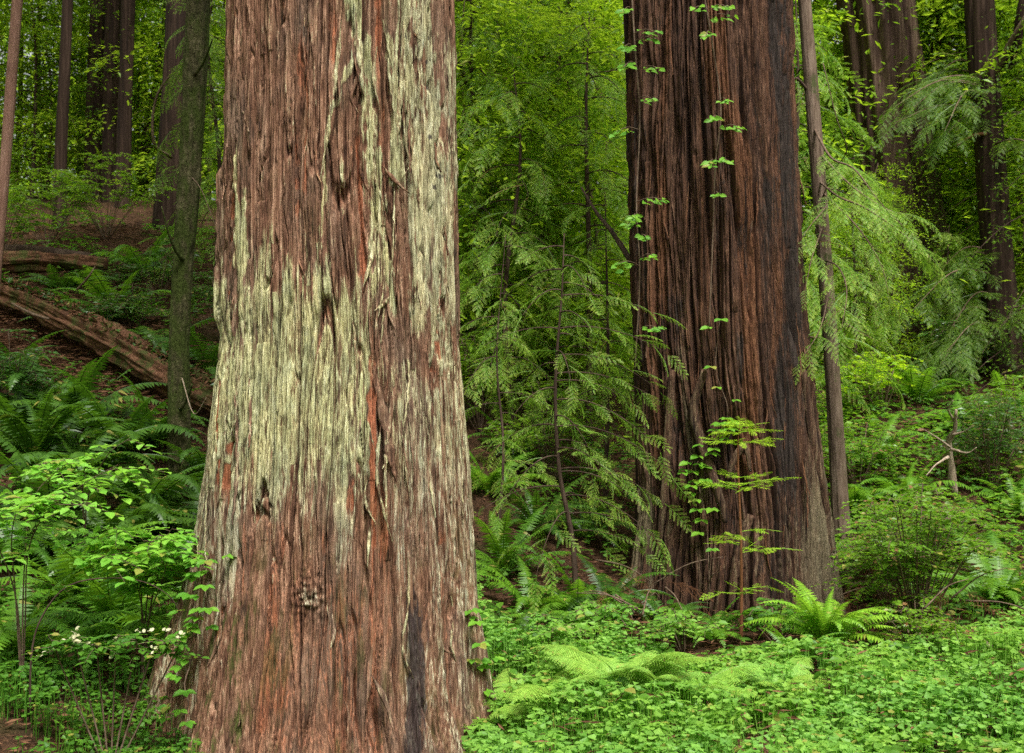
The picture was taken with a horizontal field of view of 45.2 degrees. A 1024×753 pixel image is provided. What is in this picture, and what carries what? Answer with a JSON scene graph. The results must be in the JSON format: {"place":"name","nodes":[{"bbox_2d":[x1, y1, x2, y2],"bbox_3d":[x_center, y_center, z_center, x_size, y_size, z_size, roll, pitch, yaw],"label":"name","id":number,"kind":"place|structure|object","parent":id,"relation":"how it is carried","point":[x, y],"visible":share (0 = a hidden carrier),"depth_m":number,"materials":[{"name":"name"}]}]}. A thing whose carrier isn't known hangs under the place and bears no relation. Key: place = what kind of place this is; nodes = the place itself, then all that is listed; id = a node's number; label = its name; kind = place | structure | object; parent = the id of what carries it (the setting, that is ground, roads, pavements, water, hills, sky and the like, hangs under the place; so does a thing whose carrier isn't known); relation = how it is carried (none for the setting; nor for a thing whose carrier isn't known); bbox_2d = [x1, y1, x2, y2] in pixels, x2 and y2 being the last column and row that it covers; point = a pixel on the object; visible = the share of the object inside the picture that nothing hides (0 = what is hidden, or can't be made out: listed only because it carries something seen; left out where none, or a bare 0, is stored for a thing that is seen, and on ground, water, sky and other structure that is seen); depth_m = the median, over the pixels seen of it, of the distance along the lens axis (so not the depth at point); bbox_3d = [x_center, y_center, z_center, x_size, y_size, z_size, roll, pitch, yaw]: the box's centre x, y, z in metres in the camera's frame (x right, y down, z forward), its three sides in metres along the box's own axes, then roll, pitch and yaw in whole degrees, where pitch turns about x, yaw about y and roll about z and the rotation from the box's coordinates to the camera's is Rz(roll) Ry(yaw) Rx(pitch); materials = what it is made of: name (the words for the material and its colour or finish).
{"place":"outdoors","nodes":[
{"label":"outdoors","id":0,"kind":"place"},
{"bbox_2d":[0,195,1023,752],"bbox_3d":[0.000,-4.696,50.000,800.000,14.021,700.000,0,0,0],"label":"ground","id":1,"kind":"structure","parent":0,"point":[16,729],"depth_m":13.31,"materials":[{"name":"plant"}]},
{"bbox_2d":[0,0,22,285],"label":"tree","id":2,"kind":"object","parent":1,"relation":"on","point":[10,88],"visible":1,"depth_m":12.96,"materials":[{"name":"brown plant"}]},
{"bbox_2d":[4,185,61,250],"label":"huckleberry bush","id":3,"kind":"object","parent":1,"relation":"on","point":[12,199],"visible":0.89,"depth_m":16.69,"materials":[{"name":"green plant"}]},
{"bbox_2d":[0,328,67,399],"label":"huckleberry bush","id":4,"kind":"object","parent":1,"relation":"on","point":[39,372],"visible":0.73,"depth_m":12.16,"materials":[{"name":"green plant"}]},
{"bbox_2d":[2,250,108,273],"bbox_3d":[-6.261,-1.514,16.390,1.788,0.336,0.367,0,0,0],"label":"fallen log","id":5,"kind":"object","parent":1,"relation":"on","point":[22,261],"visible":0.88,"depth_m":16.31,"materials":[{"name":"brown wood"}]},
{"bbox_2d":[0,494,117,569],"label":"sword fern","id":6,"kind":"object","parent":1,"relation":"on","point":[45,552],"visible":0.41,"depth_m":9.62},
{"bbox_2d":[53,0,72,225],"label":"tree","id":7,"kind":"object","parent":1,"relation":"on","point":[61,142],"visible":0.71,"depth_m":19.92,"materials":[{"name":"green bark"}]},
{"bbox_2d":[7,168,119,246],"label":"huckleberry bush","id":8,"kind":"object","parent":1,"relation":"on","point":[85,186],"visible":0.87,"depth_m":18.17,"materials":[{"name":"green plant"}]},
{"bbox_2d":[0,386,133,468],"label":"sword fern","id":9,"kind":"object","parent":1,"relation":"on","point":[38,441],"visible":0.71,"depth_m":11.07,"materials":[{"name":"plant"}]},
{"bbox_2d":[0,557,141,665],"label":"sword fern","id":10,"kind":"object","parent":1,"relation":"on","point":[8,634],"visible":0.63,"depth_m":8.16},
{"bbox_2d":[0,436,143,532],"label":"sword fern","id":11,"kind":"object","parent":1,"relation":"on","point":[45,487],"visible":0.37,"depth_m":10.14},
{"bbox_2d":[0,0,154,203],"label":"evergreen tree","id":12,"kind":"object","parent":1,"relation":"on","point":[36,78],"visible":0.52,"depth_m":22.96,"materials":[{"name":"green plant"}]},
{"bbox_2d":[0,0,157,191],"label":"evergreen tree","id":13,"kind":"object","parent":1,"relation":"on","point":[72,68],"visible":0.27,"depth_m":23.84,"materials":[{"name":"green plant"}]},
{"bbox_2d":[0,0,162,198],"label":"tanoak tree","id":14,"kind":"object","parent":1,"relation":"on","point":[40,114],"visible":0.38,"depth_m":23.49,"materials":[{"name":"green plant"}]},
{"bbox_2d":[0,345,167,435],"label":"sword fern","id":15,"kind":"object","parent":1,"relation":"on","point":[86,380],"visible":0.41,"depth_m":11.98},
{"bbox_2d":[0,457,171,689],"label":"hazel shrub","id":16,"kind":"object","parent":1,"relation":"on","point":[36,502],"visible":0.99,"depth_m":7.48,"materials":[{"name":"green plant"}]},
{"bbox_2d":[0,521,177,607],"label":"sword fern","id":17,"kind":"object","parent":1,"relation":"on","point":[64,571],"visible":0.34,"depth_m":9.05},
{"bbox_2d":[84,0,104,199],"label":"tree","id":18,"kind":"object","parent":1,"relation":"on","point":[97,100],"visible":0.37,"depth_m":22.84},
{"bbox_2d":[0,477,191,580],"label":"sword fern","id":19,"kind":"object","parent":1,"relation":"on","point":[110,520],"visible":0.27,"depth_m":9.79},
{"bbox_2d":[0,412,194,480],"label":"sword fern","id":20,"kind":"object","parent":1,"relation":"on","point":[76,451],"visible":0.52,"depth_m":11.04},
{"bbox_2d":[16,532,181,673],"bbox_3d":[-2.721,1.454,8.602,1.473,0.860,1.416,0,0,-39],"label":"sword fern","id":21,"kind":"object","parent":1,"relation":"on","point":[106,603],"visible":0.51,"depth_m":8.44,"materials":[{"name":"plant"}]},
{"bbox_2d":[0,578,202,752],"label":"herbs","id":22,"kind":"object","parent":1,"relation":"on","point":[7,678],"visible":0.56,"depth_m":7.42,"materials":[{"name":"green plant"}]},
{"bbox_2d":[16,459,197,585],"bbox_3d":[-2.990,1.119,9.986,1.759,0.954,1.582,0,0,-39],"label":"sword fern","id":23,"kind":"object","parent":1,"relation":"on","point":[146,508],"visible":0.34,"depth_m":9.93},
{"bbox_2d":[0,282,214,413],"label":"fallen log","id":24,"kind":"object","parent":1,"relation":"on","point":[146,365],"visible":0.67,"depth_m":13.55,"materials":[{"name":"brown wood"}]},
{"bbox_2d":[0,268,218,417],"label":"bark debris","id":25,"kind":"object","parent":1,"relation":"on","point":[79,347],"visible":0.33,"depth_m":14.07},
{"bbox_2d":[45,152,174,238],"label":"huckleberry bush","id":26,"kind":"object","parent":1,"relation":"on","point":[96,185],"visible":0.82,"depth_m":18.89,"materials":[{"name":"green plant"}]},
{"bbox_2d":[101,0,120,202],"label":"tree","id":27,"kind":"object","parent":1,"relation":"on","point":[111,38],"visible":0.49,"depth_m":22.26,"materials":[{"name":"plant"}]},
{"bbox_2d":[22,626,209,752],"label":"variegated shrub","id":28,"kind":"object","parent":1,"relation":"on","point":[74,643],"visible":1,"depth_m":6.82,"materials":[{"name":"green plant"}]},
{"bbox_2d":[55,587,178,661],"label":"sword fern","id":29,"kind":"object","parent":1,"relation":"on","point":[156,623],"visible":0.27,"depth_m":8.27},
{"bbox_2d":[9,0,225,198],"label":"tanoak tree","id":30,"kind":"object","parent":1,"relation":"on","point":[137,90],"visible":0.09,"depth_m":24.99,"materials":[{"name":"green plant"}]},
{"bbox_2d":[34,364,206,452],"bbox_3d":[-3.659,0.340,11.532,1.833,0.908,1.759,0,0,43],"label":"sword fern","id":31,"kind":"object","parent":1,"relation":"on","point":[97,409],"visible":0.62,"depth_m":11.43,"materials":[{"name":"plant"}]},
{"bbox_2d":[49,265,195,322],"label":"sword fern","id":32,"kind":"object","parent":1,"relation":"on","point":[99,287],"visible":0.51,"depth_m":15.18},
{"bbox_2d":[44,456,204,512],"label":"sword fern","id":33,"kind":"object","parent":1,"relation":"on","point":[161,488],"visible":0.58,"depth_m":10.50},
{"bbox_2d":[114,0,135,207],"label":"tree","id":34,"kind":"object","parent":1,"relation":"on","point":[124,127],"visible":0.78,"depth_m":21.39,"materials":[{"name":"plant"}]},
{"bbox_2d":[26,0,225,205],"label":"tanoak tree","id":35,"kind":"object","parent":1,"relation":"on","point":[100,64],"visible":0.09,"depth_m":22.40,"materials":[{"name":"green plant"}]},
{"bbox_2d":[83,283,170,330],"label":"fern","id":36,"kind":"object","parent":1,"relation":"on","point":[114,308],"visible":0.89,"depth_m":14.82,"materials":[{"name":"green plant"}]},
{"bbox_2d":[51,525,212,682],"bbox_3d":[-2.246,1.468,7.539,1.124,1.119,0.917,0,0,43],"label":"hazel shrub","id":37,"kind":"object","parent":1,"relation":"on","point":[157,556],"visible":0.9,"depth_m":7.57,"materials":[{"name":"green plant"}]},
{"bbox_2d":[41,0,224,201],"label":"evergreen tree","id":38,"kind":"object","parent":1,"relation":"on","point":[155,9],"visible":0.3,"depth_m":22.57,"materials":[{"name":"green plant"}]},
{"bbox_2d":[87,459,201,533],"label":"sword fern","id":39,"kind":"object","parent":1,"relation":"on","point":[169,510],"visible":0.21,"depth_m":10.07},
{"bbox_2d":[100,237,210,303],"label":"fern","id":40,"kind":"object","parent":1,"relation":"on","point":[140,272],"visible":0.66,"depth_m":16.29,"materials":[{"name":"green plant"}]},
{"bbox_2d":[151,0,185,230],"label":"tree","id":41,"kind":"object","parent":1,"relation":"on","point":[169,118],"visible":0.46,"depth_m":19.78,"materials":[{"name":"brown plant"}]},
{"bbox_2d":[137,0,225,289],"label":"young redwood","id":42,"kind":"object","parent":1,"relation":"on","point":[217,148],"visible":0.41,"depth_m":16.98,"materials":[{"name":"green plant"}]},
{"bbox_2d":[161,0,214,479],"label":"tree","id":43,"kind":"object","parent":1,"relation":"on","point":[197,47],"visible":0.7,"depth_m":11.32,"materials":[{"name":"brown plant"}]},
{"bbox_2d":[140,0,504,752],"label":"redwood tree","id":44,"kind":"object","parent":1,"relation":"on","point":[336,512],"visible":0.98,"depth_m":7.12,"materials":[{"name":"brown plant"}]},
{"bbox_2d":[155,554,233,737],"bbox_3d":[-1.836,1.569,7.135,0.473,1.083,0.266,0,0,27],"label":"climbing vine","id":45,"kind":"object","parent":44,"relation":"attached to","point":[191,577],"visible":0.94,"depth_m":7.14,"materials":[{"name":"green plant"}]},
{"bbox_2d":[459,333,546,433],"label":"huckleberry bush","id":46,"kind":"object","parent":1,"relation":"on","point":[471,372],"visible":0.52,"depth_m":14.10,"materials":[{"name":"green plant"}]},
{"bbox_2d":[0,210,1023,626],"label":"slope herbs","id":47,"kind":"object","parent":1,"relation":"on","point":[864,418],"visible":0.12,"depth_m":13.65,"materials":[{"name":"green plant"}]},
{"bbox_2d":[469,428,559,496],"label":"sword fern","id":48,"kind":"object","parent":1,"relation":"on","point":[487,484],"visible":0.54,"depth_m":12.53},
{"bbox_2d":[460,235,573,553],"bbox_3d":[-0.101,0.185,11.162,1.191,2.952,1.276,0,0,-29],"label":"young redwood","id":49,"kind":"object","parent":1,"relation":"on","point":[501,489],"visible":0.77,"depth_m":11.19,"materials":[{"name":"green plant"}]},
{"bbox_2d":[455,0,585,398],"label":"young redwood","id":50,"kind":"object","parent":1,"relation":"on","point":[474,266],"visible":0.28,"depth_m":14.85,"materials":[{"name":"green plant"}]},
{"bbox_2d":[457,69,595,447],"bbox_3d":[-0.111,-1.253,14.315,2.160,4.597,2.448,0,0,-44],"label":"young redwood","id":51,"kind":"object","parent":1,"relation":"on","point":[506,271],"visible":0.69,"depth_m":14.13,"materials":[{"name":"green plant"}]},
{"bbox_2d":[474,503,589,581],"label":"sword fern","id":52,"kind":"object","parent":1,"relation":"on","point":[497,549],"visible":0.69,"depth_m":10.64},
{"bbox_2d":[476,556,588,623],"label":"sword fern","id":53,"kind":"object","parent":1,"relation":"on","point":[527,597],"visible":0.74,"depth_m":9.87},
{"bbox_2d":[456,0,626,433],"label":"hemlock tree","id":54,"kind":"object","parent":1,"relation":"on","point":[491,304],"visible":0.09,"depth_m":16.20,"materials":[{"name":"green plant"}]},
{"bbox_2d":[454,0,632,522],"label":"tanoak tree","id":55,"kind":"object","parent":1,"relation":"on","point":[492,11],"visible":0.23,"depth_m":14.89,"materials":[{"name":"green plant"}]},
{"bbox_2d":[459,0,631,395],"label":"young redwood","id":56,"kind":"object","parent":1,"relation":"on","point":[559,57],"visible":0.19,"depth_m":15.87,"materials":[{"name":"green plant"}]},
{"bbox_2d":[490,468,600,541],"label":"sword fern","id":57,"kind":"object","parent":1,"relation":"on","point":[532,508],"visible":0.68,"depth_m":11.74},
{"bbox_2d":[478,380,627,488],"bbox_3d":[0.461,0.638,13.215,1.672,1.217,1.577,0,0,0],"label":"huckleberry bush","id":58,"kind":"object","parent":1,"relation":"on","point":[554,474],"visible":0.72,"depth_m":13.10,"materials":[{"name":"green plant"}]},
{"bbox_2d":[475,13,634,447],"bbox_3d":[1.083,-1.587,14.721,2.907,5.459,2.566,0,0,-32],"label":"young redwood","id":59,"kind":"object","parent":1,"relation":"on","point":[587,172],"visible":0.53,"depth_m":14.54,"materials":[{"name":"green plant"}]},
{"bbox_2d":[487,670,629,721],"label":"lady fern","id":60,"kind":"object","parent":1,"relation":"on","point":[531,689],"visible":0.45,"depth_m":7.22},
{"bbox_2d":[468,233,697,618],"bbox_3d":[0.508,0.448,9.898,1.925,3.201,1.904,0,0,0],"label":"young redwood","id":61,"kind":"object","parent":1,"relation":"on","point":[571,531],"visible":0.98,"depth_m":9.88,"materials":[{"name":"green plant"}]},
{"bbox_2d":[536,197,634,523],"bbox_3d":[1.060,-0.190,12.596,1.615,3.401,1.760,0,0,23],"label":"young redwood","id":62,"kind":"object","parent":1,"relation":"on","point":[607,453],"visible":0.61,"depth_m":12.59,"materials":[{"name":"green plant"}]},
{"bbox_2d":[556,599,656,639],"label":"leafy herb","id":63,"kind":"object","parent":1,"relation":"on","point":[592,612],"visible":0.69,"depth_m":9.19,"materials":[{"name":"green plant"}]},
{"bbox_2d":[580,0,637,530],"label":"tree","id":64,"kind":"object","parent":1,"relation":"on","point":[623,249],"visible":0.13,"depth_m":11.28,"materials":[{"name":"brown plant"}]},
{"bbox_2d":[552,553,678,620],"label":"sword fern","id":65,"kind":"object","parent":1,"relation":"on","point":[612,590],"visible":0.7,"depth_m":10.21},
{"bbox_2d":[456,0,802,445],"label":"tanoak tree","id":66,"kind":"object","parent":1,"relation":"on","point":[593,30],"visible":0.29,"depth_m":15.27,"materials":[{"name":"green plant"}]},
{"bbox_2d":[455,0,906,386],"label":"bay tree","id":67,"kind":"object","parent":1,"relation":"on","point":[560,31],"visible":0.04,"depth_m":15.78,"materials":[{"name":"green plant"}]},
{"bbox_2d":[640,607,730,652],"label":"leafy herb","id":68,"kind":"object","parent":1,"relation":"on","point":[674,623],"visible":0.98,"depth_m":8.77,"materials":[{"name":"green plant"}]},
{"bbox_2d":[618,656,771,705],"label":"lady fern","id":69,"kind":"object","parent":1,"relation":"on","point":[718,677],"visible":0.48,"depth_m":7.33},
{"bbox_2d":[457,0,956,339],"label":"bay tree","id":70,"kind":"object","parent":1,"relation":"on","point":[842,15],"visible":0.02,"depth_m":18.98,"materials":[{"name":"green plant"}]},
{"bbox_2d":[626,0,845,625],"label":"redwood tree","id":71,"kind":"object","parent":1,"relation":"on","point":[758,289],"visible":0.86,"depth_m":10.37,"materials":[{"name":"brown plant"}]},
{"bbox_2d":[609,0,668,369],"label":"climbing vine","id":72,"kind":"object","parent":71,"relation":"attached to","point":[630,218],"visible":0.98,"depth_m":9.98,"materials":[{"name":"green plant"}]},
{"bbox_2d":[677,318,740,615],"bbox_3d":[1.625,0.752,10.170,0.531,2.473,0.219,0,0,16],"label":"climbing vine","id":73,"kind":"object","parent":71,"relation":"attached to","point":[708,509],"visible":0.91,"depth_m":10.17,"materials":[{"name":"green plant"}]},
{"bbox_2d":[690,0,744,330],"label":"climbing vine","id":74,"kind":"object","parent":71,"relation":"attached to","point":[704,35],"visible":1,"depth_m":10.05,"materials":[{"name":"green plant"}]},
{"bbox_2d":[461,579,1023,752],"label":"wood sorrel","id":75,"kind":"object","parent":1,"relation":"on","point":[707,726],"visible":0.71,"depth_m":7.03,"materials":[{"name":"green plant"}]},
{"bbox_2d":[533,644,722,707],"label":"lady fern","id":76,"kind":"object","parent":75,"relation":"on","point":[633,669],"visible":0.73,"depth_m":7.49,"materials":[{"name":"plant"}]},
{"bbox_2d":[474,590,1023,752],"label":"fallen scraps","id":77,"kind":"object","parent":75,"relation":"on","point":[768,692],"visible":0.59,"depth_m":7.61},
{"bbox_2d":[692,417,801,644],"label":"redwood sapling","id":78,"kind":"object","parent":1,"relation":"on","point":[741,589],"visible":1,"depth_m":9.34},
{"bbox_2d":[477,594,1023,752],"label":"mixed herbs","id":79,"kind":"object","parent":1,"relation":"on","point":[892,723],"visible":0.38,"depth_m":7.16,"materials":[{"name":"green plant"}]},
{"bbox_2d":[732,657,832,697],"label":"lady fern","id":80,"kind":"object","parent":1,"relation":"on","point":[798,670],"visible":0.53,"depth_m":7.69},
{"bbox_2d":[614,0,1021,327],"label":"evergreen tree","id":81,"kind":"object","parent":1,"relation":"on","point":[865,147],"visible":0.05,"depth_m":19.18,"materials":[{"name":"green plant"}]},
{"bbox_2d":[741,577,912,651],"bbox_3d":[2.229,1.700,8.791,1.189,0.537,0.967,0,0,6],"label":"sword fern","id":82,"kind":"object","parent":1,"relation":"on","point":[820,620],"visible":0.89,"depth_m":8.68,"materials":[{"name":"plant"}]},
{"bbox_2d":[794,0,904,415],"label":"young redwood","id":83,"kind":"object","parent":1,"relation":"on","point":[798,52],"visible":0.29,"depth_m":15.01,"materials":[{"name":"green plant"}]},
{"bbox_2d":[820,418,918,488],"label":"huckleberry bush","id":84,"kind":"object","parent":1,"relation":"on","point":[854,444],"visible":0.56,"depth_m":13.26,"materials":[{"name":"green plant"}]},
{"bbox_2d":[803,151,936,397],"bbox_3d":[4.814,-1.319,16.836,1.897,3.562,1.674,0,0,-11],"label":"young redwood","id":85,"kind":"object","parent":1,"relation":"on","point":[888,270],"visible":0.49,"depth_m":16.76,"materials":[{"name":"green plant"}]},
{"bbox_2d":[815,351,924,415],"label":"huckleberry bush","id":86,"kind":"object","parent":1,"relation":"on","point":[901,365],"visible":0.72,"depth_m":15.65,"materials":[{"name":"green plant"}]},
{"bbox_2d":[792,0,951,562],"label":"tree","id":87,"kind":"object","parent":1,"relation":"on","point":[839,495],"visible":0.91,"depth_m":11.82,"materials":[{"name":"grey plant"}]},
{"bbox_2d":[803,159,976,379],"bbox_3d":[4.979,-1.466,17.622,2.930,3.251,2.817,0,0,44],"label":"bay tree","id":88,"kind":"object","parent":1,"relation":"on","point":[888,253],"visible":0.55,"depth_m":17.48,"materials":[{"name":"green plant"}]},
{"bbox_2d":[834,499,948,604],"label":"huckleberry bush","id":89,"kind":"object","parent":1,"relation":"on","point":[857,541],"visible":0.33,"depth_m":10.59,"materials":[{"name":"green plant"}]},
{"bbox_2d":[836,0,957,355],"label":"tree","id":90,"kind":"object","parent":1,"relation":"on","point":[886,34],"visible":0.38,"depth_m":18.95,"materials":[{"name":"brown plant"}]},
{"bbox_2d":[795,0,1023,339],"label":"tanoak tree","id":91,"kind":"object","parent":1,"relation":"on","point":[845,110],"visible":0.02,"depth_m":21.40,"materials":[{"name":"green plant"}]},
{"bbox_2d":[802,0,1023,335],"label":"bay tree","id":92,"kind":"object","parent":1,"relation":"on","point":[960,111],"visible":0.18,"depth_m":18.73,"materials":[{"name":"green plant"}]},
{"bbox_2d":[803,0,1023,357],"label":"hemlock tree","id":93,"kind":"object","parent":1,"relation":"on","point":[949,43],"visible":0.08,"depth_m":19.98,"materials":[{"name":"green plant"}]},
{"bbox_2d":[810,329,1023,618],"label":"slope cover","id":94,"kind":"object","parent":1,"relation":"on","point":[946,469],"visible":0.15,"depth_m":13.57,"materials":[{"name":"green plant"}]},
{"bbox_2d":[844,594,989,655],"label":"huckleberry bush","id":95,"kind":"object","parent":1,"relation":"on","point":[910,624],"visible":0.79,"depth_m":8.66,"materials":[{"name":"green plant"}]},
{"bbox_2d":[811,483,1023,632],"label":"huckleberry bush","id":96,"kind":"object","parent":1,"relation":"on","point":[900,547],"visible":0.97,"depth_m":9.20,"materials":[{"name":"green plant"}]},
{"bbox_2d":[863,365,972,403],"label":"sword fern","id":97,"kind":"object","parent":1,"relation":"on","point":[906,389],"visible":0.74,"depth_m":16.05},
{"bbox_2d":[818,0,1023,390],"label":"tanoak tree","id":98,"kind":"object","parent":1,"relation":"on","point":[963,50],"visible":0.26,"depth_m":19.01,"materials":[{"name":"green plant"}]},
{"bbox_2d":[879,118,982,363],"bbox_3d":[6.373,-1.901,18.518,1.911,4.235,2.259,0,0,-11],"label":"hemlock tree","id":99,"kind":"object","parent":1,"relation":"on","point":[939,202],"visible":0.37,"depth_m":18.58,"materials":[{"name":"green plant"}]},
{"bbox_2d":[874,0,1023,396],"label":"tree","id":100,"kind":"object","parent":1,"relation":"on","point":[979,16],"visible":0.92,"depth_m":17.28,"materials":[{"name":"green plant"}]},
{"bbox_2d":[911,231,993,373],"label":"young redwood","id":101,"kind":"object","parent":1,"relation":"on","point":[940,263],"visible":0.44,"depth_m":17.48,"materials":[{"name":"green plant"}]},
{"bbox_2d":[899,525,1023,604],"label":"sword fern","id":102,"kind":"object","parent":1,"relation":"on","point":[996,582],"visible":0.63,"depth_m":10.44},
{"bbox_2d":[911,393,1023,489],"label":"huckleberry bush","id":103,"kind":"object","parent":1,"relation":"on","point":[998,442],"visible":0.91,"depth_m":13.39,"materials":[{"name":"green plant"}]},
{"bbox_2d":[914,0,1023,402],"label":"hemlock tree","id":104,"kind":"object","parent":1,"relation":"on","point":[1012,168],"visible":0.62,"depth_m":16.95,"materials":[{"name":"green plant"}]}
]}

